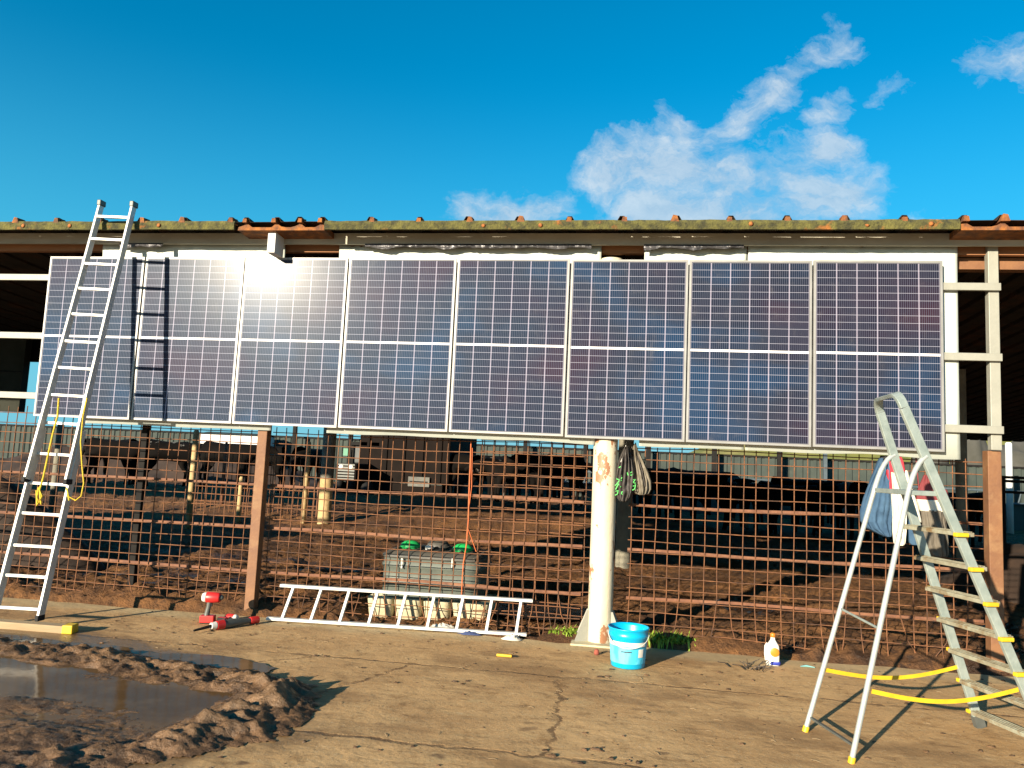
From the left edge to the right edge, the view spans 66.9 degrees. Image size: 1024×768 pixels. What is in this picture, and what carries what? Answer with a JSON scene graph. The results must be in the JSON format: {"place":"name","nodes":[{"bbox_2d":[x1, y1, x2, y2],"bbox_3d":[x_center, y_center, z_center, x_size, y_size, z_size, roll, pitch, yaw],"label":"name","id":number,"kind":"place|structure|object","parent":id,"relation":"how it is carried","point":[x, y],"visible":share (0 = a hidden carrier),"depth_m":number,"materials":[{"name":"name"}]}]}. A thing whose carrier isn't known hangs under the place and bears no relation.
{"place":"outdoors","nodes":[
{"label":"outdoors","id":0,"kind":"place"},
{"bbox_2d":[0,632,273,735],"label":"water","id":1,"kind":"structure","parent":0,"point":[159,705],"depth_m":5.24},
{"bbox_2d":[0,597,1023,767],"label":"concrete yard","id":2,"kind":"structure","parent":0,"point":[402,715],"depth_m":5.50,"materials":[{"name":"concrete"}]},
{"bbox_2d":[0,619,78,633],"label":"timber plank","id":3,"kind":"object","parent":2,"relation":"on","point":[47,627],"visible":1,"depth_m":6.82,"materials":[{"name":"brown wood"}]},
{"bbox_2d":[0,200,137,621],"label":"extension ladder","id":4,"kind":"object","parent":3,"relation":"on","point":[69,479],"visible":1,"depth_m":7.45,"materials":[{"name":"metal"}]},
{"bbox_2d":[35,398,87,505],"bbox_3d":[-4.195,0.639,7.311,0.482,1.040,0.175,2,-6,9],"label":"yellow rope","id":5,"kind":"object","parent":4,"relation":"hanging from","point":[39,493],"visible":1,"depth_m":7.28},
{"bbox_2d":[0,637,321,767],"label":"mud","id":6,"kind":"structure","parent":2,"relation":"on","point":[257,706],"depth_m":4.70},
{"bbox_2d":[199,592,223,623],"bbox_3d":[-2.892,2.156,7.471,0.202,0.293,0.102,3,-6,-3],"label":"cordless drill","id":7,"kind":"object","parent":2,"relation":"on","point":[209,599],"visible":0.97,"depth_m":7.44,"materials":[{"name":"red plastic"}]},
{"bbox_2d":[193,616,259,631],"bbox_3d":[-2.675,2.251,7.270,0.088,0.086,0.674,-2,-7,37],"label":"cutting tool","id":8,"kind":"object","parent":2,"relation":"on","point":[223,624],"visible":1,"depth_m":7.26,"materials":[{"name":"red plastic"}]},
{"bbox_2d":[266,584,532,636],"bbox_3d":[-1.109,2.222,7.637,2.619,0.333,0.185,2,-6,4],"label":"short ladder","id":9,"kind":"object","parent":2,"relation":"on","point":[397,625],"visible":1,"depth_m":7.61,"materials":[{"name":"metal"}]},
{"bbox_2d":[60,611,1001,761],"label":"straw bits","id":10,"kind":"object","parent":2,"relation":"on","point":[583,678],"visible":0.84,"depth_m":6.15,"materials":[{"name":"brown plant"}]},
{"bbox_2d":[96,611,1023,767],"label":"dirt clods","id":11,"kind":"object","parent":2,"relation":"on","point":[552,755],"visible":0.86,"depth_m":5.35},
{"bbox_2d":[570,257,622,647],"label":"pipe pillar","id":12,"kind":"structure","parent":2,"relation":"on","point":[597,619],"depth_m":7.40,"materials":[{"name":"beige paint"}]},
{"bbox_2d":[0,274,1000,290],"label":"mounting rail","id":13,"kind":"object","parent":12,"relation":"attached to","point":[946,286],"visible":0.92,"depth_m":7.17,"materials":[{"name":"metal"}]},
{"bbox_2d":[131,257,245,423],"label":"solar panel","id":14,"kind":"object","parent":13,"relation":"attached to","point":[187,349],"visible":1,"depth_m":8.20,"materials":[{"name":"blue glass"}]},
{"bbox_2d":[0,332,1002,361],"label":"mounting rail","id":15,"kind":"object","parent":12,"relation":"attached to","point":[991,357],"visible":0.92,"depth_m":7.10,"materials":[{"name":"metal"}]},
{"bbox_2d":[232,257,348,427],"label":"solar panel","id":16,"kind":"object","parent":15,"relation":"attached to","point":[290,347],"visible":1,"depth_m":8.03,"materials":[{"name":"blue glass"}]},
{"bbox_2d":[338,258,456,431],"bbox_3d":[-1.160,-0.416,7.872,1.134,1.762,0.036,2,-6,9],"label":"solar panel","id":17,"kind":"object","parent":15,"relation":"attached to","point":[397,350],"visible":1,"depth_m":7.86,"materials":[{"name":"blue glass"}]},
{"bbox_2d":[449,258,569,435],"bbox_3d":[-0.023,-0.384,7.696,1.134,1.762,0.035,2,-6,9],"label":"solar panel","id":18,"kind":"object","parent":15,"relation":"attached to","point":[509,350],"visible":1,"depth_m":7.68,"materials":[{"name":"blue glass"}]},
{"bbox_2d":[686,260,811,446],"bbox_3d":[2.247,-0.308,7.351,1.134,1.762,0.037,2,-6,9],"label":"solar panel","id":19,"kind":"object","parent":15,"relation":"attached to","point":[749,367],"visible":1,"depth_m":7.33,"materials":[{"name":"blue glass"}]},
{"bbox_2d":[0,391,1003,433],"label":"mounting rail","id":20,"kind":"object","parent":12,"relation":"attached to","point":[947,427],"visible":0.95,"depth_m":7.03,"materials":[{"name":"metal"}]},
{"bbox_2d":[33,256,145,419],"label":"solar panel","id":21,"kind":"object","parent":20,"relation":"attached to","point":[112,394],"visible":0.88,"depth_m":8.37,"materials":[{"name":"blue glass"}]},
{"bbox_2d":[565,259,688,441],"bbox_3d":[1.114,-0.342,7.520,1.134,1.762,0.037,2,-6,9],"label":"solar panel","id":22,"kind":"object","parent":20,"relation":"attached to","point":[626,366],"visible":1,"depth_m":7.50,"materials":[{"name":"blue glass"}]},
{"bbox_2d":[812,260,944,451],"bbox_3d":[3.384,-0.278,7.175,1.134,1.762,0.035,2,-6,9],"label":"solar panel","id":23,"kind":"object","parent":20,"relation":"attached to","point":[877,329],"visible":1,"depth_m":7.16,"materials":[{"name":"blue glass"}]},
{"bbox_2d":[608,622,649,669],"bbox_3d":[0.987,2.224,6.578,0.355,0.324,0.363,2,-6,9],"label":"paint bucket","id":24,"kind":"object","parent":2,"relation":"on","point":[628,643],"visible":1,"depth_m":6.46,"materials":[{"name":"blue plastic"}]},
{"bbox_2d":[739,659,771,671],"bbox_3d":[2.082,2.404,6.642,0.311,0.086,0.244,8,-8,-44],"label":"cable tie bundle","id":25,"kind":"object","parent":2,"relation":"on","point":[757,667],"visible":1,"depth_m":6.65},
{"bbox_2d":[764,633,779,665],"bbox_3d":[2.299,2.339,6.844,0.138,0.278,0.079,2,-6,9],"label":"cleaner bottle","id":26,"kind":"object","parent":2,"relation":"on","point":[771,651],"visible":0.98,"depth_m":6.81,"materials":[{"name":"white plastic"}]},
{"bbox_2d":[802,391,1023,763],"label":"stepladder","id":27,"kind":"object","parent":2,"relation":"on","point":[979,717],"visible":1,"depth_m":4.94,"materials":[{"name":"metal"}]},
{"bbox_2d":[0,473,1023,676],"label":"yard soil","id":28,"kind":"structure","parent":0,"point":[899,656],"depth_m":11.83,"materials":[{"name":"soil"}]},
{"bbox_2d":[0,338,41,411],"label":"side wall","id":29,"kind":"structure","parent":28,"relation":"on","point":[17,356],"depth_m":14.23,"materials":[{"name":"grey concrete"}]},
{"bbox_2d":[0,477,105,571],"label":"manure heap","id":30,"kind":"object","parent":28,"relation":"on","point":[47,532],"visible":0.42,"depth_m":10.29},
{"bbox_2d":[48,425,64,512],"bbox_3d":[-9.718,1.895,16.500,0.140,2.163,0.137,2,-6,9],"label":"timber post","id":31,"kind":"object","parent":28,"relation":"on","point":[55,468],"visible":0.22,"depth_m":16.46,"materials":[{"name":"wood"}]},
{"bbox_2d":[80,437,140,484],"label":"cow","id":32,"kind":"object","parent":28,"relation":"on","point":[123,452],"visible":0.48,"depth_m":23.40},
{"bbox_2d":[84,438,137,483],"bbox_3d":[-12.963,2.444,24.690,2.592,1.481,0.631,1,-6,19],"label":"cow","id":33,"kind":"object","parent":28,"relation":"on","point":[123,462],"visible":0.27,"depth_m":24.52},
{"bbox_2d":[0,406,257,600],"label":"wire panel","id":34,"kind":"object","parent":28,"relation":"on","point":[142,520],"visible":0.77,"depth_m":8.36,"materials":[{"name":"metal"}]},
{"bbox_2d":[127,425,151,584],"bbox_3d":[-4.061,0.509,8.607,0.070,3.700,0.070,2,-6,9],"label":"post","id":35,"kind":"object","parent":28,"relation":"on","point":[139,504],"visible":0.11,"depth_m":8.49,"materials":[{"name":"metal"}]},
{"bbox_2d":[123,440,189,485],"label":"cow","id":36,"kind":"object","parent":28,"relation":"on","point":[183,466],"visible":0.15,"depth_m":24.50},
{"bbox_2d":[0,445,333,486],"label":"manure heap","id":37,"kind":"object","parent":28,"relation":"on","point":[162,465],"visible":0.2,"depth_m":29.35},
{"bbox_2d":[146,439,202,485],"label":"cow","id":38,"kind":"object","parent":28,"relation":"on","point":[163,454],"visible":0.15,"depth_m":23.15},
{"bbox_2d":[185,430,198,528],"bbox_3d":[-6.619,2.010,16.024,0.120,2.119,0.117,2,-6,9],"label":"timber post","id":39,"kind":"object","parent":28,"relation":"on","point":[191,488],"visible":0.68,"depth_m":15.99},
{"bbox_2d":[220,442,227,503],"bbox_3d":[-7.318,2.437,19.641,0.070,1.956,0.068,2,-6,9],"label":"timber post","id":40,"kind":"object","parent":28,"relation":"on","point":[224,467],"visible":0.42,"depth_m":19.64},
{"bbox_2d":[195,451,255,513],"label":"pen gate","id":41,"kind":"structure","parent":28,"relation":"on","point":[212,486],"depth_m":18.57,"materials":[{"name":"metal"}]},
{"bbox_2d":[200,432,274,446],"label":"white building","id":42,"kind":"structure","parent":28,"relation":"on","point":[235,437],"depth_m":34.20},
{"bbox_2d":[196,441,282,490],"bbox_3d":[-8.260,2.504,23.480,2.592,1.481,0.631,3,-6,-1],"label":"cow","id":43,"kind":"object","parent":28,"relation":"on","point":[244,448],"visible":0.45,"depth_m":23.28},
{"bbox_2d":[235,476,243,522],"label":"timber post","id":44,"kind":"object","parent":28,"relation":"on","point":[239,498],"visible":0.75,"depth_m":17.37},
{"bbox_2d":[244,425,271,609],"bbox_3d":[-2.600,0.532,8.142,0.105,3.790,0.105,2,-6,9],"label":"fence post","id":45,"kind":"object","parent":28,"relation":"on","point":[257,521],"visible":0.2,"depth_m":8.01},
{"bbox_2d":[237,446,289,492],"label":"cow","id":46,"kind":"object","parent":28,"relation":"on","point":[279,468],"visible":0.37,"depth_m":23.48},
{"bbox_2d":[266,454,320,517],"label":"pen gate","id":47,"kind":"structure","parent":28,"relation":"on","point":[289,490],"depth_m":18.41,"materials":[{"name":"metal"}]},
{"bbox_2d":[300,441,310,523],"bbox_3d":[-4.670,2.308,17.530,0.110,2.016,0.107,2,-6,9],"label":"timber post","id":48,"kind":"object","parent":28,"relation":"on","point":[306,484],"visible":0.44,"depth_m":17.51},
{"bbox_2d":[290,446,321,490],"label":"cow","id":49,"kind":"object","parent":28,"relation":"on","point":[300,450],"visible":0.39,"depth_m":24.99},
{"bbox_2d":[317,427,336,523],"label":"yard pillar","id":50,"kind":"structure","parent":28,"relation":"on","point":[329,482],"depth_m":17.58,"materials":[{"name":"concrete"}]},
{"bbox_2d":[333,441,391,494],"bbox_3d":[-4.997,3.031,25.886,1.343,2.180,3.150,2,-6,9],"label":"farm tractor","id":51,"kind":"object","parent":28,"relation":"on","point":[353,474],"visible":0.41,"depth_m":24.89,"materials":[{"name":"paint"}]},
{"bbox_2d":[368,589,394,618],"bbox_3d":[-1.353,2.408,8.479,0.278,0.247,0.700,2,-6,9],"label":"support block","id":52,"kind":"object","parent":28,"relation":"on","point":[380,609],"depth_m":8.16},
{"bbox_2d":[394,598,423,619],"bbox_3d":[-1.056,2.417,8.434,0.296,0.247,0.700,2,-6,9],"label":"support block","id":53,"kind":"object","parent":28,"relation":"on","point":[412,611],"depth_m":8.11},
{"bbox_2d":[360,435,476,496],"bbox_3d":[-3.272,2.951,27.831,3.106,2.899,4.597,2,-6,9],"label":"feed wagon","id":54,"kind":"object","parent":28,"relation":"on","point":[419,456],"visible":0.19,"depth_m":25.68,"materials":[{"name":"paint"}]},
{"bbox_2d":[260,427,585,635],"bbox_3d":[-0.939,1.483,7.898,3.313,1.966,0.044,2,-6,9],"label":"wire panel","id":55,"kind":"object","parent":28,"relation":"on","point":[432,538],"visible":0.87,"depth_m":7.88,"materials":[{"name":"metal"}]},
{"bbox_2d":[461,442,476,593],"bbox_3d":[-0.409,1.380,7.796,0.136,1.594,0.012,2,-6,9],"label":"orange cable","id":56,"kind":"object","parent":55,"relation":"hanging from","point":[469,496],"visible":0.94,"depth_m":7.81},
{"bbox_2d":[424,600,452,619],"bbox_3d":[-0.748,2.426,8.387,0.286,0.247,0.700,2,-6,9],"label":"support block","id":57,"kind":"object","parent":28,"relation":"on","point":[442,613],"depth_m":8.07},
{"bbox_2d":[452,594,496,619],"bbox_3d":[-0.394,2.437,8.333,0.390,0.247,0.700,2,-6,9],"label":"support block","id":58,"kind":"object","parent":28,"relation":"on","point":[468,606],"depth_m":8.02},
{"bbox_2d":[382,540,492,602],"bbox_3d":[-0.810,2.023,8.524,1.144,0.576,0.864,2,-6,9],"label":"water tank","id":59,"kind":"object","parent":58,"relation":"on","point":[447,569],"visible":0.76,"depth_m":8.17,"materials":[{"name":"grey plastic"}]},
{"bbox_2d":[449,452,509,496],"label":"cow","id":60,"kind":"object","parent":28,"relation":"on","point":[464,458],"visible":0.42,"depth_m":25.66},
{"bbox_2d":[470,455,503,499],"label":"cow","id":61,"kind":"object","parent":28,"relation":"on","point":[475,471],"visible":0.27,"depth_m":24.62},
{"bbox_2d":[464,460,535,502],"bbox_3d":[-0.288,3.049,24.006,2.468,1.410,0.601,4,-6,-15],"label":"cow","id":62,"kind":"object","parent":28,"relation":"on","point":[498,480],"visible":0.52,"depth_m":23.85},
{"bbox_2d":[504,455,519,501],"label":"cow","id":63,"kind":"object","parent":28,"relation":"on","point":[509,482],"visible":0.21,"depth_m":25.12},
{"bbox_2d":[472,439,592,635],"bbox_3d":[0.295,1.527,7.729,1.320,1.916,0.024,2,-6,9],"label":"wire panel","id":64,"kind":"object","parent":28,"relation":"on","point":[549,532],"visible":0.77,"depth_m":7.74,"materials":[{"name":"metal"}]},
{"bbox_2d":[492,600,586,619],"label":"water","id":65,"kind":"structure","parent":28,"relation":"on","point":[574,612],"depth_m":8.51,"materials":[{"name":"black liquid"}]},
{"bbox_2d":[506,453,587,505],"bbox_3d":[1.034,2.877,23.532,2.768,1.581,0.674,5,-6,-19],"label":"cow","id":66,"kind":"object","parent":28,"relation":"on","point":[534,459],"visible":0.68,"depth_m":23.43},
{"bbox_2d":[548,624,578,636],"bbox_3d":[0.534,2.408,7.548,0.387,0.126,0.265,3,-6,-2],"label":"weed tuft","id":67,"kind":"object","parent":28,"relation":"on","point":[570,631],"visible":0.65,"depth_m":7.54,"materials":[{"name":"green plant"}]},
{"bbox_2d":[615,439,633,568],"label":"yard pillar","id":68,"kind":"structure","parent":28,"relation":"on","point":[623,536],"depth_m":13.07,"materials":[{"name":"concrete"}]},
{"bbox_2d":[644,467,681,520],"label":"cow","id":69,"kind":"object","parent":28,"relation":"on","point":[662,477],"visible":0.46,"depth_m":22.17},
{"bbox_2d":[647,629,696,650],"bbox_3d":[1.504,2.417,7.359,0.931,0.158,0.369,3,-6,1],"label":"weed tuft","id":70,"kind":"object","parent":28,"relation":"on","point":[656,638],"visible":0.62,"depth_m":7.29,"materials":[{"name":"green plant"}]},
{"bbox_2d":[664,474,706,523],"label":"cow","id":71,"kind":"object","parent":28,"relation":"on","point":[702,501],"visible":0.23,"depth_m":23.91},
{"bbox_2d":[670,474,734,529],"bbox_3d":[5.132,3.432,23.028,2.871,1.640,0.699,0,-6,20],"label":"cow","id":72,"kind":"object","parent":28,"relation":"on","point":[711,491],"visible":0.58,"depth_m":22.62},
{"bbox_2d":[669,469,739,514],"bbox_3d":[6.844,3.864,27.727,2.858,1.633,0.696,2,-6,3],"label":"cow","id":73,"kind":"object","parent":28,"relation":"on","point":[708,501],"visible":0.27,"depth_m":27.61},
{"bbox_2d":[453,471,1023,530],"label":"feed barrier","id":74,"kind":"object","parent":28,"relation":"on","point":[1018,516],"visible":0.03,"depth_m":30.89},
{"bbox_2d":[726,476,754,529],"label":"cow","id":75,"kind":"object","parent":28,"relation":"on","point":[737,481],"visible":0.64,"depth_m":23.07},
{"bbox_2d":[741,482,769,531],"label":"cow","id":76,"kind":"object","parent":28,"relation":"on","point":[751,497],"visible":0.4,"depth_m":22.51},
{"bbox_2d":[758,480,799,524],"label":"cow","id":77,"kind":"object","parent":28,"relation":"on","point":[761,515],"visible":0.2,"depth_m":26.68},
{"bbox_2d":[735,484,824,535],"bbox_3d":[7.590,3.538,21.950,2.554,1.459,0.622,3,-6,0],"label":"cow","id":78,"kind":"object","parent":28,"relation":"on","point":[788,495],"visible":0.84,"depth_m":21.77},
{"bbox_2d":[763,476,844,531],"bbox_3d":[9.016,3.625,23.263,2.823,1.613,0.688,2,-6,10],"label":"cow","id":79,"kind":"object","parent":28,"relation":"on","point":[788,481],"visible":0.06,"depth_m":23.21},
{"bbox_2d":[626,446,984,658],"bbox_3d":[2.713,1.608,7.338,3.239,1.938,0.044,2,-6,9],"label":"wire panel","id":80,"kind":"object","parent":28,"relation":"on","point":[793,560],"visible":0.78,"depth_m":7.35,"materials":[{"name":"metal"}]},
{"bbox_2d":[615,441,635,501],"bbox_3d":[1.090,0.848,7.532,0.219,0.582,0.246,6,-7,-26],"label":"drawstring bag","id":81,"kind":"object","parent":80,"relation":"hanging from","point":[625,479],"visible":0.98,"depth_m":7.46,"materials":[{"name":"black fabric"}]},
{"bbox_2d":[631,442,651,494],"bbox_3d":[1.260,0.823,7.558,0.213,0.515,0.194,2,-6,9],"label":"rope coil","id":82,"kind":"object","parent":80,"relation":"hanging from","point":[642,482],"visible":0.89,"depth_m":7.50,"materials":[{"name":"fabric"}]},
{"bbox_2d":[860,455,916,544],"bbox_3d":[3.499,1.072,7.196,0.512,0.808,0.216,2,-6,9],"label":"blue jacket","id":83,"kind":"object","parent":80,"relation":"hanging from","point":[880,520],"visible":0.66,"depth_m":7.14,"materials":[{"name":"fabric"}]},
{"bbox_2d":[886,456,921,545],"bbox_3d":[3.604,1.076,7.125,0.311,0.815,0.133,2,-6,9],"label":"white jacket","id":84,"kind":"object","parent":80,"relation":"hanging from","point":[897,501],"visible":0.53,"depth_m":7.10,"materials":[{"name":"fabric"}]},
{"bbox_2d":[915,458,948,556],"bbox_3d":[3.868,1.087,7.134,0.265,0.981,0.180,-1,-7,34],"label":"quilted jacket","id":85,"kind":"object","parent":80,"relation":"hanging from","point":[931,512],"visible":0.74,"depth_m":7.07,"materials":[{"name":"fabric"}]},
{"bbox_2d":[769,482,844,534],"bbox_3d":[8.722,3.686,23.266,2.672,1.527,0.651,0,-6,20],"label":"cow","id":86,"kind":"object","parent":28,"relation":"on","point":[828,497],"visible":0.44,"depth_m":22.80},
{"bbox_2d":[835,480,869,539],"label":"cow","id":87,"kind":"object","parent":28,"relation":"on","point":[851,498],"visible":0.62,"depth_m":21.60},
{"bbox_2d":[955,369,968,561],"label":"yard pillar","id":88,"kind":"structure","parent":28,"relation":"on","point":[960,491],"depth_m":12.90,"materials":[{"name":"concrete"}]},
{"bbox_2d":[946,494,982,546],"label":"cow","id":89,"kind":"object","parent":28,"relation":"on","point":[973,504],"visible":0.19,"depth_m":20.48},
{"bbox_2d":[948,492,983,542],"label":"cow","id":90,"kind":"object","parent":28,"relation":"on","point":[976,495],"visible":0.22,"depth_m":22.34},
{"bbox_2d":[950,440,988,464],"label":"wall panel","id":91,"kind":"object","parent":28,"relation":"on","point":[975,448],"visible":0.09,"depth_m":33.68,"materials":[{"name":"grey stone"}]},
{"bbox_2d":[922,543,1023,604],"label":"manure heap","id":92,"kind":"object","parent":28,"relation":"on","point":[1013,562],"visible":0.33,"depth_m":11.77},
{"bbox_2d":[982,451,1004,671],"bbox_3d":[4.349,1.620,6.992,0.115,2.025,0.115,2,-6,9],"label":"fence post","id":93,"kind":"object","parent":28,"relation":"on","point":[993,525],"visible":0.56,"depth_m":6.97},
{"bbox_2d":[984,247,1001,450],"bbox_3d":[4.430,-0.352,7.133,0.090,1.920,0.077,2,-6,9],"label":"rail post","id":94,"kind":"object","parent":93,"relation":"on","point":[993,372],"visible":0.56,"depth_m":7.11,"materials":[{"name":"beige paint"}]},
{"bbox_2d":[0,214,1023,441],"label":"barn roof","id":95,"kind":"structure","parent":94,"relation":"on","point":[22,306],"depth_m":8.18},
{"bbox_2d":[85,244,284,430],"bbox_3d":[-3.515,-0.548,8.316,2.134,2.021,0.022,2,-6,9],"label":"backing sheet","id":96,"kind":"object","parent":95,"relation":"hanging from","point":[244,251],"visible":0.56,"depth_m":8.35,"materials":[{"name":"white metal"}]},
{"bbox_2d":[267,232,283,257],"bbox_3d":[-2.458,-1.450,8.056,0.085,0.225,0.200,2,-6,9],"label":"roof bracket","id":97,"kind":"object","parent":95,"relation":"attached to","point":[275,246],"visible":1,"depth_m":7.98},
{"bbox_2d":[326,245,601,444],"bbox_3d":[-0.505,-0.442,7.852,2.744,2.001,0.027,2,-6,9],"label":"backing sheet","id":98,"kind":"object","parent":95,"relation":"hanging from","point":[570,253],"visible":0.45,"depth_m":7.86,"materials":[{"name":"white metal"}]},
{"bbox_2d":[0,233,1023,246],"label":"fascia board","id":99,"kind":"object","parent":95,"relation":"attached to","point":[816,239],"visible":1,"depth_m":7.72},
{"bbox_2d":[119,243,162,247],"bbox_3d":[-4.020,-1.501,8.387,0.512,0.052,0.013,2,-6,9],"label":"torn foil","id":100,"kind":"object","parent":99,"relation":"attached to","point":[131,245],"visible":0.83,"depth_m":8.38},
{"bbox_2d":[365,244,591,249],"bbox_3d":[-0.367,-1.388,7.828,2.334,0.060,0.016,2,-6,9],"label":"torn foil","id":101,"kind":"object","parent":99,"relation":"attached to","point":[452,246],"visible":1,"depth_m":7.82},
{"bbox_2d":[644,244,743,249],"bbox_3d":[1.758,-1.324,7.503,0.945,0.060,0.015,2,-6,9],"label":"torn foil","id":102,"kind":"object","parent":99,"relation":"attached to","point":[685,246],"visible":1,"depth_m":7.50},
{"bbox_2d":[0,244,1023,256],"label":"roof purlin","id":103,"kind":"object","parent":95,"relation":"attached to","point":[605,250],"visible":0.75,"depth_m":8.24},
{"bbox_2d":[639,246,746,449],"bbox_3d":[1.756,-0.373,7.508,0.980,1.990,0.023,2,-6,9],"label":"backing sheet","id":104,"kind":"object","parent":95,"relation":"hanging from","point":[700,254],"visible":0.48,"depth_m":7.56,"materials":[{"name":"white metal"}]},
{"bbox_2d":[745,246,960,459],"bbox_3d":[3.188,-0.338,7.290,1.894,2.017,0.024,2,-6,9],"label":"backing sheet","id":105,"kind":"object","parent":95,"relation":"hanging from","point":[947,256],"visible":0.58,"depth_m":7.25,"materials":[{"name":"white metal"}]},
{"bbox_2d":[957,258,1023,272],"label":"roof purlin","id":106,"kind":"object","parent":95,"relation":"attached to","point":[1008,265],"depth_m":7.34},
{"bbox_2d":[989,441,1023,466],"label":"wall panel","id":107,"kind":"object","parent":28,"relation":"on","point":[1018,453],"visible":0.1,"depth_m":34.01,"materials":[{"name":"grey stone"}]},
{"bbox_2d":[1005,442,1013,533],"bbox_3d":[17.645,3.697,27.468,0.220,3.250,0.220,2,-6,9],"label":"white pole","id":108,"kind":"object","parent":28,"relation":"on","point":[1009,487],"visible":0.79,"depth_m":27.40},
{"bbox_2d":[1002,476,1023,542],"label":"black railing","id":109,"kind":"object","parent":28,"relation":"on","point":[1004,492],"visible":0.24,"depth_m":17.36,"materials":[{"name":"metal"}]},
{"bbox_2d":[0,0,1023,452],"label":"sky","id":110,"kind":"structure","parent":0,"point":[196,110],"materials":[{"name":"blue"}]},
{"bbox_2d":[546,454,561,502],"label":"cow","id":111,"kind":"object","parent":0,"point":[555,481],"visible":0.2,"depth_m":26.39},
{"bbox_2d":[689,441,1011,463],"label":"hill","id":112,"kind":"structure","parent":0,"point":[766,454],"depth_m":77.46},
{"label":"ground","id":113,"kind":"structure","parent":0,"visible":0},
{"bbox_2d":[0,424,1023,502],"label":"boundary wall","id":114,"kind":"structure","parent":113,"relation":"on","point":[865,476],"depth_m":33.10,"materials":[{"name":"concrete"}]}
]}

